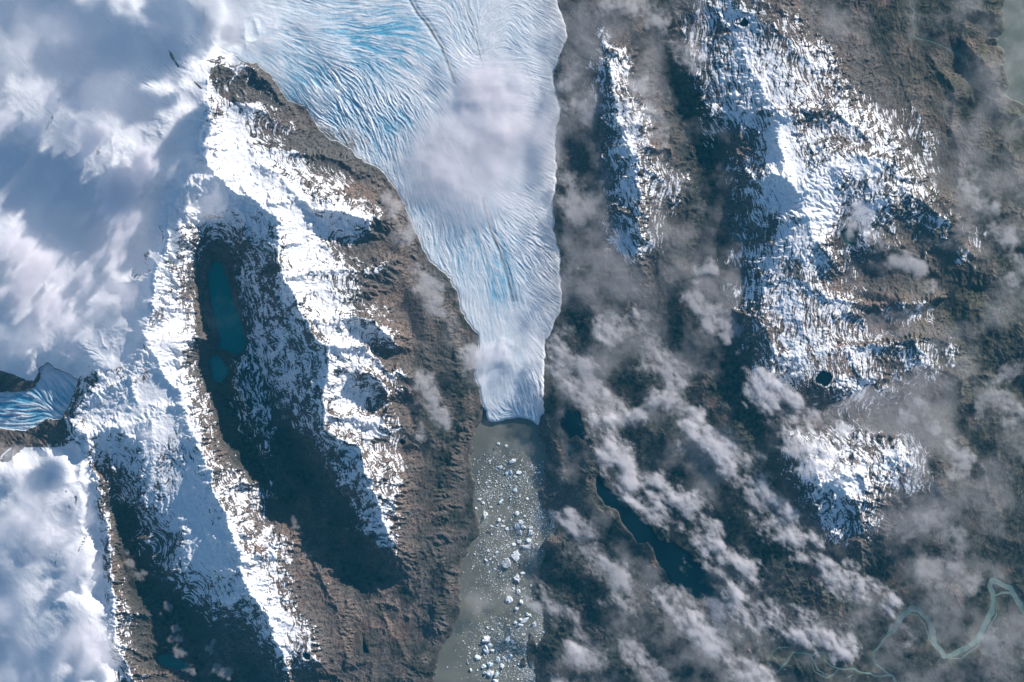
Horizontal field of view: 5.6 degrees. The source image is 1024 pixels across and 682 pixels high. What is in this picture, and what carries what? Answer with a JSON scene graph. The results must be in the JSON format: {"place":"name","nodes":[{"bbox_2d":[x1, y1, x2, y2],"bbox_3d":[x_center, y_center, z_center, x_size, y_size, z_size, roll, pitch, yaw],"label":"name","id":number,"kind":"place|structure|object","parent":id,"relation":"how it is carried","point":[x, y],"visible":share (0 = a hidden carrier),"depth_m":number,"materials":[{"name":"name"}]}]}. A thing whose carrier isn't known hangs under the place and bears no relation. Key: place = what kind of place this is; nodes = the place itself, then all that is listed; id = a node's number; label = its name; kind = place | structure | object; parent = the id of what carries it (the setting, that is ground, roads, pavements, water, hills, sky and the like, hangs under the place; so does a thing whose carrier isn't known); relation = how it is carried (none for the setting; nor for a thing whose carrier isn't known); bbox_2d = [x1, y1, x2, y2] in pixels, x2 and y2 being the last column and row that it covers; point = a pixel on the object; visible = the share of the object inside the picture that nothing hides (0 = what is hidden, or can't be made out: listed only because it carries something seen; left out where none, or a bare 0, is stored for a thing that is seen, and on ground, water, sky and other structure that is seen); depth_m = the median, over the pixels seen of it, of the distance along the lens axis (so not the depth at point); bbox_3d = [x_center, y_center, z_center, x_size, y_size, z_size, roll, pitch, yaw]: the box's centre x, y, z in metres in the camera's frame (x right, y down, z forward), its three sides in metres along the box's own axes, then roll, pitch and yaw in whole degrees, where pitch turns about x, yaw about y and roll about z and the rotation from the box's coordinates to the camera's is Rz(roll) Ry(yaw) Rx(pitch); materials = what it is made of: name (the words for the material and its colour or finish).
{"place":"outdoors","nodes":[
{"label":"outdoors","id":0,"kind":"place"},
{"bbox_2d":[157,654,190,670],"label":"lake","id":1,"kind":"structure","parent":0,"point":[171,661],"depth_m":10491.00,"materials":[{"name":"liquid"}]},
{"bbox_2d":[209,355,227,382],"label":"lake","id":2,"kind":"structure","parent":0,"point":[219,369],"depth_m":10486.40,"materials":[{"name":"liquid"}]},
{"bbox_2d":[208,262,246,354],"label":"lake","id":3,"kind":"structure","parent":0,"point":[230,329],"depth_m":10486.00,"materials":[{"name":"liquid"}]},
{"bbox_2d":[302,652,310,659],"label":"lake","id":4,"kind":"structure","parent":0,"point":[306,656],"depth_m":10462.00,"materials":[{"name":"liquid"}]},
{"bbox_2d":[362,638,368,652],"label":"lake","id":5,"kind":"structure","parent":0,"point":[365,649],"depth_m":10489.00,"materials":[{"name":"liquid"}]},
{"bbox_2d":[434,410,558,681],"bbox_3d":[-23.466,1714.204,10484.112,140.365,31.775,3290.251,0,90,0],"label":"lake","id":6,"kind":"structure","parent":0,"point":[519,434],"depth_m":10500.00,"materials":[{"name":"liquid"}]},
{"bbox_2d":[482,636,489,641],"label":"iceberg","id":7,"kind":"object","parent":6,"relation":"on","point":[486,639],"visible":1,"depth_m":10498.05,"materials":[{"name":"white ice"}]},
{"bbox_2d":[483,645,488,653],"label":"iceberg","id":8,"kind":"object","parent":6,"relation":"on","point":[485,649],"visible":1,"depth_m":10498.27,"materials":[{"name":"white ice"}]},
{"bbox_2d":[487,670,493,676],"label":"iceberg","id":9,"kind":"object","parent":6,"relation":"on","point":[490,673],"visible":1,"depth_m":10498.65,"materials":[{"name":"white ice"}]},
{"bbox_2d":[447,443,556,681],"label":"brash ice","id":10,"kind":"structure","parent":6,"relation":"on","point":[531,679],"depth_m":10499.81,"materials":[{"name":"white ice"}]},
{"bbox_2d":[501,558,510,567],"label":"iceberg","id":11,"kind":"object","parent":6,"relation":"on","point":[506,563],"visible":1,"depth_m":10498.58,"materials":[{"name":"white ice"}]},
{"bbox_2d":[505,596,512,602],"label":"iceberg","id":12,"kind":"object","parent":6,"relation":"on","point":[509,599],"visible":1,"depth_m":10498.80,"materials":[{"name":"white ice"}]},
{"bbox_2d":[511,550,519,560],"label":"iceberg","id":13,"kind":"object","parent":6,"relation":"on","point":[515,555],"visible":1,"depth_m":10498.65,"materials":[{"name":"white ice"}]},
{"bbox_2d":[513,574,520,581],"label":"iceberg","id":14,"kind":"object","parent":6,"relation":"on","point":[517,578],"visible":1,"depth_m":10498.43,"materials":[{"name":"white ice"}]},
{"bbox_2d":[0,0,1023,681],"bbox_3d":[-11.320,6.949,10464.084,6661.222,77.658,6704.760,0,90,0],"label":"terrain","id":15,"kind":"structure","parent":0,"point":[276,502],"depth_m":10477.85,"materials":[{"name":"brown stone"}]},
{"bbox_2d":[0,364,77,430],"bbox_3d":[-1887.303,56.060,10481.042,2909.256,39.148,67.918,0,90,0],"label":"outlet glacier","id":16,"kind":"object","parent":15,"relation":"on","point":[50,394],"visible":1,"depth_m":10479.33,"materials":[{"name":"blue ice"}]},
{"bbox_2d":[0,0,248,383],"bbox_3d":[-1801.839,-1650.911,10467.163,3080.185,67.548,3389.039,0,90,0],"label":"snowfield","id":17,"kind":"structure","parent":15,"relation":"on","point":[101,107],"depth_m":10458.79,"materials":[{"name":"white snow"}]},
{"bbox_2d":[203,0,567,424],"bbox_3d":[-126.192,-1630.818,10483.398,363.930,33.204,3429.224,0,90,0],"label":"glacier","id":18,"kind":"object","parent":15,"relation":"on","point":[429,108],"visible":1,"depth_m":10483.55,"materials":[{"name":"white ice"}]},
{"bbox_2d":[567,444,572,457],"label":"lake","id":19,"kind":"structure","parent":0,"point":[570,450],"depth_m":10496.00,"materials":[{"name":"teal liquid"}]},
{"bbox_2d":[560,405,591,447],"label":"lake","id":20,"kind":"structure","parent":0,"point":[571,424],"depth_m":10495.00,"materials":[{"name":"liquid"}]},
{"bbox_2d":[596,475,730,607],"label":"lake","id":21,"kind":"structure","parent":0,"point":[686,571],"depth_m":10497.50,"materials":[{"name":"liquid"}]},
{"bbox_2d":[675,339,696,352],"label":"lake","id":22,"kind":"structure","parent":0,"point":[685,346],"depth_m":10491.00,"materials":[{"name":"liquid"}]},
{"bbox_2d":[737,17,748,26],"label":"lake","id":23,"kind":"structure","parent":0,"point":[744,22],"depth_m":10463.00,"materials":[{"name":"liquid"}]},
{"bbox_2d":[815,371,832,386],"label":"lake","id":24,"kind":"structure","parent":0,"point":[824,378],"depth_m":10459.00,"materials":[{"name":"liquid"}]},
{"bbox_2d":[841,229,855,245],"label":"lake","id":25,"kind":"structure","parent":0,"point":[849,236],"depth_m":10469.00,"materials":[{"name":"liquid"}]},
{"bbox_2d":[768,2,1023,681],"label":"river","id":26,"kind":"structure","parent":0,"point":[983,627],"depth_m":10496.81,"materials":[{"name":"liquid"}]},
{"bbox_2d":[984,0,1023,104],"bbox_3d":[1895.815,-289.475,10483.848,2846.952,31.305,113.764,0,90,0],"label":"lake","id":27,"kind":"structure","parent":0,"point":[1010,42],"depth_m":10499.50,"materials":[{"name":"liquid"}]}
]}

